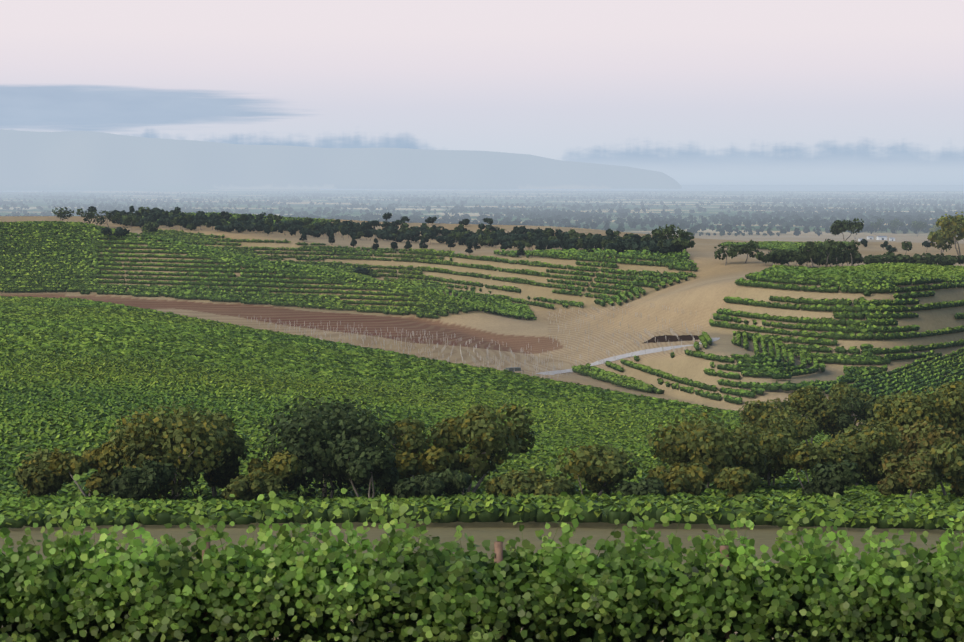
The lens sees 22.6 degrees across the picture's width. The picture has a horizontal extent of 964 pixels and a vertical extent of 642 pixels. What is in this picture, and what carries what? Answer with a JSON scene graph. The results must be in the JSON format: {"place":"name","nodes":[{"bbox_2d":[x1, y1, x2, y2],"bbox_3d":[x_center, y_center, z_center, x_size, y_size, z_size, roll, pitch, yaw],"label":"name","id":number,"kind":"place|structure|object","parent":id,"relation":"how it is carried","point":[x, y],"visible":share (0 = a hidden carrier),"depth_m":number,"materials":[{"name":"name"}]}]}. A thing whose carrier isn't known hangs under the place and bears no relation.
{"place":"outdoors","nodes":[
{"label":"outdoors","id":0,"kind":"place"},
{"bbox_2d":[0,221,537,319],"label":"vineyard","id":1,"kind":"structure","parent":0,"point":[43,256],"depth_m":1043.31,"materials":[{"name":"green plant"}]},
{"bbox_2d":[0,129,963,641],"bbox_3d":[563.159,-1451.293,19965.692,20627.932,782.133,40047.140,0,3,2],"label":"ground","id":2,"kind":"structure","parent":0,"point":[82,163],"depth_m":1062.90,"materials":[{"name":"brown soil"}]},
{"bbox_2d":[124,212,334,225],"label":"vines","id":3,"kind":"object","parent":2,"relation":"on","point":[283,219],"visible":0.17,"depth_m":1606.88,"materials":[{"name":"green plant"}]},
{"bbox_2d":[0,296,830,437],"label":"vines","id":4,"kind":"object","parent":2,"relation":"on","point":[31,324],"visible":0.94,"depth_m":663.44,"materials":[{"name":"green plant"}]},
{"bbox_2d":[140,226,698,308],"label":"vineyard","id":5,"kind":"object","parent":2,"relation":"on","point":[678,260],"visible":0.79,"depth_m":1084.14,"materials":[{"name":"green plant"}]},
{"bbox_2d":[247,303,710,378],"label":"vineyard stakes","id":6,"kind":"object","parent":2,"relation":"on","point":[443,348],"visible":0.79,"depth_m":830.83,"materials":[{"name":"brown wood"}]},
{"bbox_2d":[0,351,963,530],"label":"vines","id":7,"kind":"object","parent":2,"relation":"on","point":[75,403],"visible":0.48,"depth_m":330.58,"materials":[{"name":"green plant"}]},
{"bbox_2d":[0,191,963,235],"bbox_3d":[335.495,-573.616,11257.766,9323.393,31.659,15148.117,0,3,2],"label":"plain trees","id":8,"kind":"object","parent":2,"relation":"on","point":[841,214],"visible":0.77,"depth_m":6294.62,"materials":[{"name":"green plant"}]},
{"bbox_2d":[13,379,963,500],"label":"trees","id":9,"kind":"object","parent":2,"relation":"on","point":[912,443],"depth_m":244.89,"materials":[{"name":"green plant"}]},
{"bbox_2d":[30,472,963,641],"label":"vineyard posts","id":10,"kind":"object","parent":2,"relation":"on","point":[498,551],"visible":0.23,"depth_m":23.67,"materials":[{"name":"brown wood"}]},
{"bbox_2d":[12,630,907,634],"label":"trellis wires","id":11,"kind":"object","parent":10,"relation":"attached to","point":[488,632],"depth_m":23.77,"materials":[{"name":"grey metal"}]},
{"bbox_2d":[0,474,963,641],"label":"vine leaves","id":12,"kind":"object","parent":10,"relation":"attached to","point":[329,589],"visible":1,"depth_m":23.34,"materials":[{"name":"green plant"}]},
{"bbox_2d":[52,206,963,275],"bbox_3d":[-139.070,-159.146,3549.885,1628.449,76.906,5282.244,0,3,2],"label":"trees","id":13,"kind":"object","parent":2,"relation":"on","point":[658,241],"depth_m":1279.77,"materials":[{"name":"green plant"}]},
{"bbox_2d":[506,367,523,372],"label":"vehicle","id":14,"kind":"object","parent":2,"relation":"on","point":[512,369],"visible":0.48,"depth_m":746.17,"materials":[{"name":"paint"}]},
{"bbox_2d":[536,338,719,374],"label":"farm track","id":15,"kind":"structure","parent":2,"relation":"on","point":[637,353],"depth_m":761.12,"materials":[{"name":"grey gravel"}]},
{"bbox_2d":[644,335,698,342],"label":"retaining wall","id":16,"kind":"structure","parent":2,"relation":"on","point":[672,338],"depth_m":762.80,"materials":[{"name":"stone"}]},
{"bbox_2d":[572,262,963,403],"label":"vineyard rows","id":17,"kind":"object","parent":2,"relation":"on","point":[884,278],"visible":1,"depth_m":720.74,"materials":[{"name":"green plant"}]},
{"bbox_2d":[720,240,850,252],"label":"field vines","id":18,"kind":"object","parent":2,"relation":"on","point":[780,245],"depth_m":1235.62,"materials":[{"name":"green plant"}]},
{"bbox_2d":[876,236,886,239],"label":"farm shed","id":19,"kind":"structure","parent":2,"relation":"on","point":[881,237],"depth_m":3475.04,"materials":[{"name":"grey"}]},
{"bbox_2d":[825,347,963,421],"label":"vines","id":20,"kind":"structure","parent":2,"relation":"on","point":[921,376],"depth_m":670.92,"materials":[{"name":"green plant"}]},
{"bbox_2d":[0,185,963,191],"bbox_3d":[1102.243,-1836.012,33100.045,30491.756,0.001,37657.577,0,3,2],"label":"sea","id":21,"kind":"structure","parent":0,"point":[822,188],"depth_m":28506.07,"materials":[{"name":"blue liquid"}]},
{"bbox_2d":[0,0,963,184],"label":"sky","id":22,"kind":"structure","parent":0,"point":[692,92],"materials":[{"name":"white"}]}
]}

